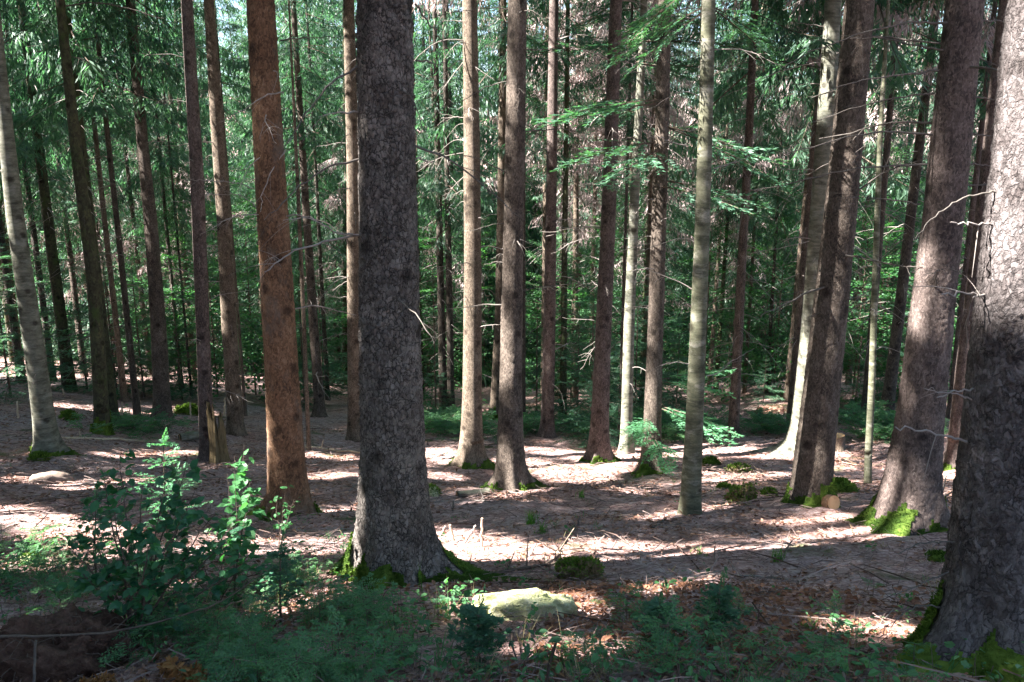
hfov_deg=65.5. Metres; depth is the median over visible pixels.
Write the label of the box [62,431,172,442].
fallen branch
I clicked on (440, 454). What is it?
fallen branch
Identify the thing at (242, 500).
leafy sapling
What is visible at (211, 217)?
fir
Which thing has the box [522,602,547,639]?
leafy sapling
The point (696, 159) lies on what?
spruce tree
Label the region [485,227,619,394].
beech sapling
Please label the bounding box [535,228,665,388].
beech sapling
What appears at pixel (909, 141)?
spruce tree
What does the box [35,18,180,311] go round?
spruce tree
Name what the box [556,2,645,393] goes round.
spruce tree
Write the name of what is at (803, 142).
spruce tree
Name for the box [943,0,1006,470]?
spruce tree
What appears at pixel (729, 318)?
beech sapling
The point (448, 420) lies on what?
undergrowth
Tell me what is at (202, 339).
spruce tree
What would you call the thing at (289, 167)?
spruce tree
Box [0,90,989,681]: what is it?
ground
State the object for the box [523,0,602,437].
spruce tree
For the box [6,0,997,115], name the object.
sky
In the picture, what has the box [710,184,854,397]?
beech sapling
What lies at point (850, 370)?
spruce tree
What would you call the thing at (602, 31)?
spruce tree
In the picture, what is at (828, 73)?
fir tree
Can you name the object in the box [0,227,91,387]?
young fir
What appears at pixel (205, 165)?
spruce tree
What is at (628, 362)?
fir tree
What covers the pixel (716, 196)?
spruce tree
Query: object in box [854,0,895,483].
fir tree
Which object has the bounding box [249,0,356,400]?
spruce tree
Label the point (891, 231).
spruce tree
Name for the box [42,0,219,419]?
spruce tree
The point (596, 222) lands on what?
spruce tree
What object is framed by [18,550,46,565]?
grass tuft
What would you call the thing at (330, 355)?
young fir
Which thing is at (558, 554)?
fallen branch
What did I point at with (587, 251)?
spruce tree
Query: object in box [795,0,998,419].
spruce tree
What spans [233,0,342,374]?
spruce tree
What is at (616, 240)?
spruce tree
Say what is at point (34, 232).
spruce tree
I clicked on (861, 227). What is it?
spruce tree
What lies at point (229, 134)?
spruce tree
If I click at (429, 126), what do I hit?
spruce tree
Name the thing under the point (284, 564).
fir sapling
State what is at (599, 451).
spruce tree
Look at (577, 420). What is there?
young fir
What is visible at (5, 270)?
spruce tree
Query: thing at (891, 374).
spruce tree
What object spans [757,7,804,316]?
spruce tree
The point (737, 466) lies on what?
moss cushion
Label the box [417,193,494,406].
beech sapling
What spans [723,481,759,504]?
mossy stump
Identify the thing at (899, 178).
spruce tree
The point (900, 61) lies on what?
spruce tree
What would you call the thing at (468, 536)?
upright stick
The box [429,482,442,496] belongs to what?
stone
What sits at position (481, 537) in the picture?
upright stick
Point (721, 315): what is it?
beech sapling
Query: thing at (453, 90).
spruce tree
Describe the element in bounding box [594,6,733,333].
spruce tree
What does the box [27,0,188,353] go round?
spruce tree
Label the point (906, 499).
spruce tree
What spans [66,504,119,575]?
leafy sapling
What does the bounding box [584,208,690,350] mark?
beech sapling
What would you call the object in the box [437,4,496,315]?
spruce tree
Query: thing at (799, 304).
spruce tree
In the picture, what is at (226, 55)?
spruce tree
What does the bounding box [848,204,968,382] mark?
beech sapling
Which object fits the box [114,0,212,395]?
spruce tree
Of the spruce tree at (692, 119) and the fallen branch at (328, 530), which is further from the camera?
the spruce tree at (692, 119)
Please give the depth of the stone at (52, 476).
13.10 m
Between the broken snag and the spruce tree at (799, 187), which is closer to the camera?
the broken snag
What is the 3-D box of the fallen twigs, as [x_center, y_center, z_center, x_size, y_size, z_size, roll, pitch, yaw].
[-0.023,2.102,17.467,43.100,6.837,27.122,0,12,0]
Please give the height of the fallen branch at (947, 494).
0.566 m
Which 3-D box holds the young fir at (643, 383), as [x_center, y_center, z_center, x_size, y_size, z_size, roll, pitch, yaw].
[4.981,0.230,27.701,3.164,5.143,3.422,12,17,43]
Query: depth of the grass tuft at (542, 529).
9.05 m
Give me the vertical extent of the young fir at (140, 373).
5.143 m
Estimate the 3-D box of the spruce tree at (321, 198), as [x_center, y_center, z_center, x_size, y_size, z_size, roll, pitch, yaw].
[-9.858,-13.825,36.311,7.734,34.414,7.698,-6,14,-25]
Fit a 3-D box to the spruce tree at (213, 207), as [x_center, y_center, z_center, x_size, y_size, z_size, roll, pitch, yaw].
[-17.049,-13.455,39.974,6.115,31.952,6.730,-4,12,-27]
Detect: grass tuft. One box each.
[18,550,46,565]
[240,592,263,612]
[521,508,538,524]
[531,643,556,669]
[534,518,551,533]
[542,575,554,584]
[552,642,577,664]
[575,490,584,498]
[690,545,706,556]
[769,545,787,562]
[800,617,819,627]
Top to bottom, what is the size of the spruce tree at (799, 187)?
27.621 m
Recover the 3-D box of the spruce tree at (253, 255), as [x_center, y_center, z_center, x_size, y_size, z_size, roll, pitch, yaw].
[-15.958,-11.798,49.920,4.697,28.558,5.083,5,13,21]
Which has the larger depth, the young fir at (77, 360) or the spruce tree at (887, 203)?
the spruce tree at (887, 203)
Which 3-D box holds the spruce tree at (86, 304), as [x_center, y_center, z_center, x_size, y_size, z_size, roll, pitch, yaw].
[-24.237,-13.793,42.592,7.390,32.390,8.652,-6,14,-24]
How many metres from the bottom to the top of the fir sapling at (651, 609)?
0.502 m
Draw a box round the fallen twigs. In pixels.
[0,382,1023,681]
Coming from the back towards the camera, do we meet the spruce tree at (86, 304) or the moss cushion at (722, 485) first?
the spruce tree at (86, 304)
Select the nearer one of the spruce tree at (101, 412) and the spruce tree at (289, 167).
the spruce tree at (101, 412)
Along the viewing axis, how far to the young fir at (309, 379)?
40.76 m
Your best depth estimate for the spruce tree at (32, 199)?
55.68 m
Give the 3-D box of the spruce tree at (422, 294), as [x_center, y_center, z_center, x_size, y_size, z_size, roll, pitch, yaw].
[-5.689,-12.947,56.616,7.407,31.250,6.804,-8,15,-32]
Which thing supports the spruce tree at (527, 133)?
on the ground at (494, 512)
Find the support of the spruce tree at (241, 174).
on the ground at (494, 512)
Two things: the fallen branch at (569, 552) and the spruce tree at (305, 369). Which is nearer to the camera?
the fallen branch at (569, 552)
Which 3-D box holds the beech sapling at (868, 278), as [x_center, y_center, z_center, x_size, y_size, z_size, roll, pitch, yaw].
[16.801,-3.886,38.589,7.802,12.328,7.220,-6,14,-27]
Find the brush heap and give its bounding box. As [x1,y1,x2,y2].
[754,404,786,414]
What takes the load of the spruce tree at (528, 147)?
on the ground at (494, 512)
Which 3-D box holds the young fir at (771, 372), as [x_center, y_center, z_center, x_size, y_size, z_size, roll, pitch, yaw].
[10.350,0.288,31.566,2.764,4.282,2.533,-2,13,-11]
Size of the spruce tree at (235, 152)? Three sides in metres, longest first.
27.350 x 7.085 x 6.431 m
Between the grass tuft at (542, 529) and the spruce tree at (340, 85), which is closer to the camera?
the grass tuft at (542, 529)
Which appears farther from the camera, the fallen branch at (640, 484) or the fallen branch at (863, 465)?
the fallen branch at (863, 465)
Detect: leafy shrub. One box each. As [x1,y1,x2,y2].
[51,449,261,642]
[170,521,285,608]
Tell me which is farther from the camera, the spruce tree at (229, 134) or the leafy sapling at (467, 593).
the spruce tree at (229, 134)
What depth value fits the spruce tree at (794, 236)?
56.63 m
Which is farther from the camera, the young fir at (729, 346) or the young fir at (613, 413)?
the young fir at (729, 346)
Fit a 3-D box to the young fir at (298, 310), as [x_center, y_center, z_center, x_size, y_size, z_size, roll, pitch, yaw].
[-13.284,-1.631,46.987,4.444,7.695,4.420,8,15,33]
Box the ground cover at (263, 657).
[0,452,1023,681]
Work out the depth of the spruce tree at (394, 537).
6.34 m
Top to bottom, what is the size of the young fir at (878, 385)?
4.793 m
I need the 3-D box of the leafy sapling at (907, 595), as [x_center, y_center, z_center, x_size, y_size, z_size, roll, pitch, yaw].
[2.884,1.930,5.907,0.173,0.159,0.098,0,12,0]
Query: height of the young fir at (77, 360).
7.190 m
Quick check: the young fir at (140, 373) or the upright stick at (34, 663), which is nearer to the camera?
the upright stick at (34, 663)
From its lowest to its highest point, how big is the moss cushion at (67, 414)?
0.475 m
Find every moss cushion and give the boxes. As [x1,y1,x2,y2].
[26,450,53,461]
[58,408,80,420]
[172,402,197,415]
[702,456,721,465]
[714,481,730,489]
[724,461,751,472]
[759,486,778,496]
[834,476,860,493]
[924,548,945,561]
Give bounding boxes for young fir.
[0,216,90,404]
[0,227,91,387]
[23,190,150,391]
[50,205,151,399]
[81,252,197,397]
[136,248,224,405]
[259,237,346,407]
[292,210,346,393]
[293,274,308,359]
[298,308,336,382]
[422,326,461,412]
[526,316,569,413]
[527,287,594,394]
[530,248,636,418]
[535,284,644,439]
[553,333,641,449]
[581,252,685,412]
[612,275,707,412]
[633,293,716,419]
[705,277,762,384]
[742,304,788,397]
[742,350,785,412]
[840,291,899,406]
[849,277,948,406]
[877,348,951,400]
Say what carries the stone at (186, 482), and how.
on the ground at (494, 512)
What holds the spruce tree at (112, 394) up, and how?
on the ground at (494, 512)
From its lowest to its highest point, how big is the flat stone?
0.460 m
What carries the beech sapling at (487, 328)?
on the ground at (494, 512)
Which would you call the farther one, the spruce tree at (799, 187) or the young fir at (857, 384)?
the spruce tree at (799, 187)
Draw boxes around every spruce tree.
[0,0,71,383]
[0,0,90,380]
[0,0,116,390]
[0,0,183,435]
[0,25,66,302]
[0,26,72,370]
[0,57,61,360]
[0,176,80,324]
[1,0,130,376]
[2,0,182,418]
[2,20,74,292]
[4,0,187,401]
[4,0,202,414]
[13,10,144,356]
[18,1,148,364]
[24,39,137,307]
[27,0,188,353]
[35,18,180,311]
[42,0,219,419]
[70,0,192,374]
[80,1,214,335]
[90,0,235,389]
[97,0,214,320]
[109,0,247,382]
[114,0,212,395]
[117,9,210,305]
[118,1,239,360]
[137,0,253,461]
[151,1,244,291]
[161,0,258,302]
[163,0,254,415]
[165,0,258,436]
[180,22,233,306]
[187,0,354,522]
[192,0,308,376]
[208,0,356,417]
[216,1,298,288]
[220,1,305,313]
[228,0,356,336]
[229,0,539,592]
[233,0,341,297]
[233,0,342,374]
[241,138,297,314]
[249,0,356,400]
[278,0,341,331]
[278,0,356,377]
[286,1,355,346]
[287,0,436,326]
[288,0,332,450]
[292,0,357,384]
[316,0,359,441]
[321,4,463,294]
[412,0,491,396]
[412,0,497,409]
[412,0,590,419]
[413,0,496,385]
[414,0,502,469]
[414,0,507,407]
[414,2,495,368]
[414,13,463,300]
[415,0,463,329]
[415,0,497,381]
[418,0,497,318]
[424,0,531,332]
[433,0,591,493]
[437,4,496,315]
[443,0,567,324]
[478,0,579,414]
[478,0,624,403]
[481,1,592,370]
[486,4,587,357]
[488,0,655,418]
[491,5,558,269]
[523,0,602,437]
[526,4,619,398]
[526,5,630,365]
[527,1,636,404]
[531,0,793,478]
[531,8,619,341]
[540,0,675,347]
[541,0,679,465]
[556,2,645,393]
[556,6,636,341]
[557,34,638,319]
[557,41,676,363]
[566,0,697,440]
[573,0,696,363]
[582,0,732,407]
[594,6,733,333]
[596,0,716,402]
[596,1,723,348]
[596,9,680,337]
[640,0,901,437]
[640,3,747,351]
[665,0,761,294]
[665,0,798,392]
[665,16,748,321]
[666,0,779,388]
[668,0,811,392]
[668,5,731,278]
[685,0,806,371]
[692,2,797,379]
[711,1,811,392]
[717,3,784,306]
[719,1,806,347]
[731,0,894,401]
[731,0,998,507]
[734,0,922,420]
[745,0,1003,536]
[746,8,811,340]
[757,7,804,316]
[767,0,942,355]
[769,89,803,322]
[774,42,884,328]
[780,0,945,358]
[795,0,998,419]
[801,24,938,384]
[847,0,998,410]
[849,29,927,328]
[849,48,925,308]
[850,46,916,305]
[851,8,981,374]
[853,19,928,354]
[863,0,1023,681]
[871,1,992,301]
[884,0,997,418]
[894,14,988,346]
[900,0,998,325]
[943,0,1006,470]
[957,6,997,294]
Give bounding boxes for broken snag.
[206,401,230,463]
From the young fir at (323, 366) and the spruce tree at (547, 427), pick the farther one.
the young fir at (323, 366)
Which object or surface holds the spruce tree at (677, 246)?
on the ground at (494, 512)
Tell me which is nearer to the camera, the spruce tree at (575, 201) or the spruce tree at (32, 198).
the spruce tree at (575, 201)
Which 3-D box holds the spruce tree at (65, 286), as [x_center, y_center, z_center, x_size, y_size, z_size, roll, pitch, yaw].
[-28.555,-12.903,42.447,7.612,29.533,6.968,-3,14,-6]
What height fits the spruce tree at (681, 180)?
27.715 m
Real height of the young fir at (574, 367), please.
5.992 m
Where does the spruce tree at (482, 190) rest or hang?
on the ground at (494, 512)
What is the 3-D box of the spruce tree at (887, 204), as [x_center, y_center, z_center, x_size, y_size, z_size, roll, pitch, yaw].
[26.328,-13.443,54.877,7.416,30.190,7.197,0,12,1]
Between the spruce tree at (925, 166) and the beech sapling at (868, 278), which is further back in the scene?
the beech sapling at (868, 278)
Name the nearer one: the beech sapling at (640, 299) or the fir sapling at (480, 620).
the fir sapling at (480, 620)
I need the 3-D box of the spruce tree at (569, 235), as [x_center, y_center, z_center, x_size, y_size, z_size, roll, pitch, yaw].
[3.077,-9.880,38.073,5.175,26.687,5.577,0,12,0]
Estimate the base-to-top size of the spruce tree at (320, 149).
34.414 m
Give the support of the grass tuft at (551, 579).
on the ground at (494, 512)
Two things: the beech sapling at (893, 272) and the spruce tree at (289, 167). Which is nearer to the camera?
the beech sapling at (893, 272)
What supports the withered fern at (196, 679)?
on the ground at (494, 512)
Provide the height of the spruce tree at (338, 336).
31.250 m
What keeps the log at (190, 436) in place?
on the ground at (494, 512)
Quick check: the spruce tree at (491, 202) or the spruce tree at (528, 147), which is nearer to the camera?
the spruce tree at (528, 147)
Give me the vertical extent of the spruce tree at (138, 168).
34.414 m
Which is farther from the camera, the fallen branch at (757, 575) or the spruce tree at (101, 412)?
the spruce tree at (101, 412)
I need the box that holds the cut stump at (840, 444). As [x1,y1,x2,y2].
[835,433,847,451]
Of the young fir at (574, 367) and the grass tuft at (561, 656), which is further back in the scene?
the young fir at (574, 367)
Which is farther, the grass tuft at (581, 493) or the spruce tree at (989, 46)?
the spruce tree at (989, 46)
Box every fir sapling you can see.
[47,480,134,583]
[128,427,212,541]
[249,530,311,622]
[443,584,515,678]
[632,577,690,654]
[694,567,749,636]
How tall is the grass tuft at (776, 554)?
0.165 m
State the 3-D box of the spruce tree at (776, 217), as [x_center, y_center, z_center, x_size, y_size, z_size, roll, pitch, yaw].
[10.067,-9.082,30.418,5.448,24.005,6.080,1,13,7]
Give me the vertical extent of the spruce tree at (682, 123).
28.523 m
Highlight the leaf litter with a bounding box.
[0,401,985,681]
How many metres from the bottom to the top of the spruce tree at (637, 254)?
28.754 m
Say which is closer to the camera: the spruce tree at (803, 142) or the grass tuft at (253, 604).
the grass tuft at (253, 604)
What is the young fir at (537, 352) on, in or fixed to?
on the ground at (494, 512)
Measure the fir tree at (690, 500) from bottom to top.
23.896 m
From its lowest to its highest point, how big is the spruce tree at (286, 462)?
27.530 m
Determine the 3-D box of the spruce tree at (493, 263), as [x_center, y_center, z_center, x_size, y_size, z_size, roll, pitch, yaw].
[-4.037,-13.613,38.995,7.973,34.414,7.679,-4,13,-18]
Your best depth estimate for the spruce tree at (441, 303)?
26.95 m
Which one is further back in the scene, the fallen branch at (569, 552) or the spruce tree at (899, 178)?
the spruce tree at (899, 178)
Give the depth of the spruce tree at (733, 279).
38.46 m
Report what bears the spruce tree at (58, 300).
on the ground at (494, 512)
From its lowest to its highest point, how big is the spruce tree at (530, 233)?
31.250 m
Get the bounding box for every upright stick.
[16,401,19,418]
[32,640,36,681]
[223,397,225,415]
[449,524,454,542]
[461,525,475,544]
[479,518,482,546]
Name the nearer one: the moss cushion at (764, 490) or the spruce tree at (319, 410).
the moss cushion at (764, 490)
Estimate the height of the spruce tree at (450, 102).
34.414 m
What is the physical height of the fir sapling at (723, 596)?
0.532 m
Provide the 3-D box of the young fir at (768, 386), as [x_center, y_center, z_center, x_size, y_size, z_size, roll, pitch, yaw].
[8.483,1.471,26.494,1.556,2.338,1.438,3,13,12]
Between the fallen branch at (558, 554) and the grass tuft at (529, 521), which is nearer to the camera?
the fallen branch at (558, 554)
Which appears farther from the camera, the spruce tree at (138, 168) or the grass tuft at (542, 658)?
the spruce tree at (138, 168)
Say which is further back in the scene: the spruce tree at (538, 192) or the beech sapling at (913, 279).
the spruce tree at (538, 192)
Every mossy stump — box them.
[554,554,607,580]
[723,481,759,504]
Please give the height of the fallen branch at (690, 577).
0.593 m
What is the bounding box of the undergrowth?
[68,396,949,445]
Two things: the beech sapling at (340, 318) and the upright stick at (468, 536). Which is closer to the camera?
the upright stick at (468, 536)
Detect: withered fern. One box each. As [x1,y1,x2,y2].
[79,670,116,681]
[134,677,174,681]
[156,654,209,681]
[184,669,209,681]
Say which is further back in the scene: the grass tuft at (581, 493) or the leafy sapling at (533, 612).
the grass tuft at (581, 493)
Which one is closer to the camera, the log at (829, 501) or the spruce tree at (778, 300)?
the log at (829, 501)
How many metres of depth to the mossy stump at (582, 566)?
7.00 m
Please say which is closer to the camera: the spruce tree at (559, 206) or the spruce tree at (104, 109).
the spruce tree at (104, 109)
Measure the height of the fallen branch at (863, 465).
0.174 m
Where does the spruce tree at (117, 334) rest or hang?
on the ground at (494, 512)
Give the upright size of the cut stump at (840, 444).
0.675 m
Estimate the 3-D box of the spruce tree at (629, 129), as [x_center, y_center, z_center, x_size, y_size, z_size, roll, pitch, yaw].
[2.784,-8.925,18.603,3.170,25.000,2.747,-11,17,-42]
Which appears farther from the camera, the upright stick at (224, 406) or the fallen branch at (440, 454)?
the upright stick at (224, 406)
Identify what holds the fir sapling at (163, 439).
on the ground at (494, 512)
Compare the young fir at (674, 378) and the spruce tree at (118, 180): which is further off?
the spruce tree at (118, 180)
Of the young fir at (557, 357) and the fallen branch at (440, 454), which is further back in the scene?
the young fir at (557, 357)
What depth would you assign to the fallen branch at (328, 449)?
19.77 m
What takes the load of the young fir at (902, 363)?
on the ground at (494, 512)
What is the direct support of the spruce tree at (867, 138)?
on the ground at (494, 512)
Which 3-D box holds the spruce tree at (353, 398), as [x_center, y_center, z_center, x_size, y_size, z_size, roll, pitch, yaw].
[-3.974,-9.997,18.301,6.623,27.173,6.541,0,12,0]
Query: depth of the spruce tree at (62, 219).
50.78 m
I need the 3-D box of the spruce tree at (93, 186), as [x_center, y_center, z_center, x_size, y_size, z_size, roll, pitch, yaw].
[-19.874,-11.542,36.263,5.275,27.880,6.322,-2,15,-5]
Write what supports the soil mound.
on the ground at (494, 512)
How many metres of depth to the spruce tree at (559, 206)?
33.16 m
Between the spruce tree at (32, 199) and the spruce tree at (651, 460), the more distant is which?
the spruce tree at (32, 199)
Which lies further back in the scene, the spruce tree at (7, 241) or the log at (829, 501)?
the spruce tree at (7, 241)
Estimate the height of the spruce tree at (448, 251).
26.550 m
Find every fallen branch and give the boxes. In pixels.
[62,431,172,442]
[305,439,359,453]
[305,521,352,536]
[426,452,454,457]
[431,486,491,503]
[536,528,582,559]
[536,530,603,555]
[610,476,675,489]
[647,515,673,530]
[668,553,720,592]
[708,547,805,581]
[819,608,910,635]
[843,459,885,466]
[943,476,952,501]
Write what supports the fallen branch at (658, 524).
on the ground at (494, 512)
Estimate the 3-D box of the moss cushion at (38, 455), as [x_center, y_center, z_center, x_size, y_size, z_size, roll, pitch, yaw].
[-8.944,2.207,15.077,0.487,0.291,0.399,0,12,0]
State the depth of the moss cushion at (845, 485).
12.14 m
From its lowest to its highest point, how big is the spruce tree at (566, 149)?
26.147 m
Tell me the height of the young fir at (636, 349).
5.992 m
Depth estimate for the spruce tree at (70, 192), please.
32.34 m
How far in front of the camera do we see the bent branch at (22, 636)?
4.61 m
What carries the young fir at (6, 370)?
on the ground at (494, 512)
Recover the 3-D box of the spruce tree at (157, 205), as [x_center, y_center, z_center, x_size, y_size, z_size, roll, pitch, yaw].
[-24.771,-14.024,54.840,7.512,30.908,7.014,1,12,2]
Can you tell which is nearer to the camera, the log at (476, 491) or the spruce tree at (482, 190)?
the log at (476, 491)
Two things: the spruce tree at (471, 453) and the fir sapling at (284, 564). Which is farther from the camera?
the spruce tree at (471, 453)
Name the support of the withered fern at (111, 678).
on the ground at (494, 512)
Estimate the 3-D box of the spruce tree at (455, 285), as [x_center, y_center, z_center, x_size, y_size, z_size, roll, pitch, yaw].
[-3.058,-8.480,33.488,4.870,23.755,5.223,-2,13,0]
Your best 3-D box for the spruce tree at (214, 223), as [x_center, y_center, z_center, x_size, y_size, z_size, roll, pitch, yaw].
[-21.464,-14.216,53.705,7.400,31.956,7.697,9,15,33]
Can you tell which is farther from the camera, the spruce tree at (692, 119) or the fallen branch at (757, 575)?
the spruce tree at (692, 119)
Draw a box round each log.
[178,431,198,440]
[456,488,489,496]
[821,494,839,508]
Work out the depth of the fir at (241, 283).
30.29 m
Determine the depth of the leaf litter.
6.58 m
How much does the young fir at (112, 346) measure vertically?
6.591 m
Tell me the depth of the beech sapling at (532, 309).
45.53 m
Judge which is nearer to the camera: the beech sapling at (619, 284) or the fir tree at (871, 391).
the fir tree at (871, 391)
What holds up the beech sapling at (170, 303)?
on the ground at (494, 512)
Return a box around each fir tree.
[0,14,83,456]
[529,0,749,453]
[605,0,786,515]
[719,0,841,453]
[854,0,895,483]
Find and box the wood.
[0,0,989,389]
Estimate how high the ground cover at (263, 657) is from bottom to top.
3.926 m
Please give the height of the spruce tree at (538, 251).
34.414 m
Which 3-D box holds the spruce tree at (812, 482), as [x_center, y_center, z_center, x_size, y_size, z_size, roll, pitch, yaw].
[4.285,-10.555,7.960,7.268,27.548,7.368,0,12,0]
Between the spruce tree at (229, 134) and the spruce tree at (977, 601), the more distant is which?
the spruce tree at (229, 134)
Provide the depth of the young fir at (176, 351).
26.64 m
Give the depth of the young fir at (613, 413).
20.21 m
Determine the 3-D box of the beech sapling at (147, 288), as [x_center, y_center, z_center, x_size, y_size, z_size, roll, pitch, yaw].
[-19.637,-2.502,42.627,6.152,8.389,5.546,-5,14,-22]
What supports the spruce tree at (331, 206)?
on the ground at (494, 512)
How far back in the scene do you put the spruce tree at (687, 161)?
29.86 m
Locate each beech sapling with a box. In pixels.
[104,217,196,350]
[105,212,223,383]
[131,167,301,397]
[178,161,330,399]
[321,218,456,371]
[327,277,436,371]
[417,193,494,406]
[428,212,539,386]
[482,184,584,384]
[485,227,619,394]
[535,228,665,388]
[555,174,712,405]
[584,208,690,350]
[639,218,768,401]
[677,237,767,379]
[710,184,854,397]
[716,213,797,376]
[763,131,920,379]
[769,139,963,399]
[778,206,916,396]
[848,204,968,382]
[852,129,976,397]
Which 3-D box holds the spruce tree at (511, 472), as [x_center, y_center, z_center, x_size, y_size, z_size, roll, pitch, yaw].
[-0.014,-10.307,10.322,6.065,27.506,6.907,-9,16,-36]
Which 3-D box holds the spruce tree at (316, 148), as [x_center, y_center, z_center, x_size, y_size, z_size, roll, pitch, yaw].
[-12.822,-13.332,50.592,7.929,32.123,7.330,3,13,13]
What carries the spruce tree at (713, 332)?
on the ground at (494, 512)
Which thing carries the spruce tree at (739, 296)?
on the ground at (494, 512)
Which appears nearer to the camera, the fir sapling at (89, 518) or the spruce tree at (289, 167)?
the fir sapling at (89, 518)
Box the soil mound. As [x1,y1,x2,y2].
[0,601,153,681]
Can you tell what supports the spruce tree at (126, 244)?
on the ground at (494, 512)
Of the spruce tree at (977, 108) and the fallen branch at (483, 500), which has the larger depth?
the spruce tree at (977, 108)
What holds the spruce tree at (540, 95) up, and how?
on the ground at (494, 512)
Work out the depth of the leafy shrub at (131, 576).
5.05 m
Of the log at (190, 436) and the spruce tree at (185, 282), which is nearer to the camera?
the log at (190, 436)
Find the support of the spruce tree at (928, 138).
on the ground at (494, 512)
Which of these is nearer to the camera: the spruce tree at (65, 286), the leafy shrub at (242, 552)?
the leafy shrub at (242, 552)
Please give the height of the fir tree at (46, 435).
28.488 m
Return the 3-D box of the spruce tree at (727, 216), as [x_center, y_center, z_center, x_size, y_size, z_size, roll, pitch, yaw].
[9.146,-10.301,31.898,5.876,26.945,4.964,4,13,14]
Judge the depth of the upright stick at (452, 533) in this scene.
8.83 m
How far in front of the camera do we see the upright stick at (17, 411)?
20.42 m
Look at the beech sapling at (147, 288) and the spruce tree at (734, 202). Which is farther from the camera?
the spruce tree at (734, 202)
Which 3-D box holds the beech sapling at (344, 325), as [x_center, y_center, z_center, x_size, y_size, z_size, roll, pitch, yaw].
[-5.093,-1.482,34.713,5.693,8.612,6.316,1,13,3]
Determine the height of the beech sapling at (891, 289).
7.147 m
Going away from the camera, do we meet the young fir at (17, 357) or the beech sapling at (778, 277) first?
the young fir at (17, 357)
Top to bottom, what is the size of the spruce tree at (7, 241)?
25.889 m
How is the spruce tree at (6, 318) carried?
on the ground at (494, 512)
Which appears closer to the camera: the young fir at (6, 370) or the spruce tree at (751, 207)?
the young fir at (6, 370)
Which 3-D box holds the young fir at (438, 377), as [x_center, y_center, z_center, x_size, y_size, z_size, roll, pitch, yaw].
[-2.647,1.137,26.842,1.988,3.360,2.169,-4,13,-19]
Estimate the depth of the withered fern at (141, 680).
4.30 m
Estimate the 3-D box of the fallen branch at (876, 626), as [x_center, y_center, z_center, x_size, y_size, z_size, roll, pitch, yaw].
[2.369,1.894,5.185,0.856,0.132,0.288,-8,15,-32]
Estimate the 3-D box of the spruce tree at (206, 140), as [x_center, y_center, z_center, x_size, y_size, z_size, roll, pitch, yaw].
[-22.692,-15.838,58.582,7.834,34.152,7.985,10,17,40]
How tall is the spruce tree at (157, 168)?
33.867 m
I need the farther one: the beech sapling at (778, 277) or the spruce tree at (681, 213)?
the beech sapling at (778, 277)
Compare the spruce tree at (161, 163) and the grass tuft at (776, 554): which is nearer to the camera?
the grass tuft at (776, 554)
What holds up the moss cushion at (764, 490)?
on the ground at (494, 512)
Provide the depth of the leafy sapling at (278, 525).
8.17 m
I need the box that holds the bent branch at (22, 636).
[0,573,263,657]
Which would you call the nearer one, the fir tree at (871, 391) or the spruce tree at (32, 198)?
the fir tree at (871, 391)
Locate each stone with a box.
[28,471,74,483]
[176,478,197,487]
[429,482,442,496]
[471,588,577,621]
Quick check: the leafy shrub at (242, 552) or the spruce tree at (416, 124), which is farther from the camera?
the spruce tree at (416, 124)
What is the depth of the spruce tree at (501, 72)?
24.21 m
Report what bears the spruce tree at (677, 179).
on the ground at (494, 512)
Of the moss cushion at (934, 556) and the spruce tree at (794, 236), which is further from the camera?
the spruce tree at (794, 236)
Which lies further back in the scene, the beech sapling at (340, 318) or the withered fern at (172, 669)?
the beech sapling at (340, 318)
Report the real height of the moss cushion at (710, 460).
0.322 m
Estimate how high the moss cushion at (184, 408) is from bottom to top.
0.567 m
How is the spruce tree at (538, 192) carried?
on the ground at (494, 512)
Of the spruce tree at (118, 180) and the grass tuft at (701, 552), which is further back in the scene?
the spruce tree at (118, 180)
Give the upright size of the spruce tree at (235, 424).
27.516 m
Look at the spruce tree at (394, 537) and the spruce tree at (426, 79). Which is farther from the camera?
the spruce tree at (426, 79)
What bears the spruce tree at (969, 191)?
on the ground at (494, 512)
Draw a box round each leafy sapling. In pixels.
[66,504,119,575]
[207,449,265,590]
[270,485,299,547]
[449,589,472,640]
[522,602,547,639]
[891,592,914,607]
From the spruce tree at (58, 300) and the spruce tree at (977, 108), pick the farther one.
the spruce tree at (977, 108)
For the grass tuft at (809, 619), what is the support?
on the ground at (494, 512)

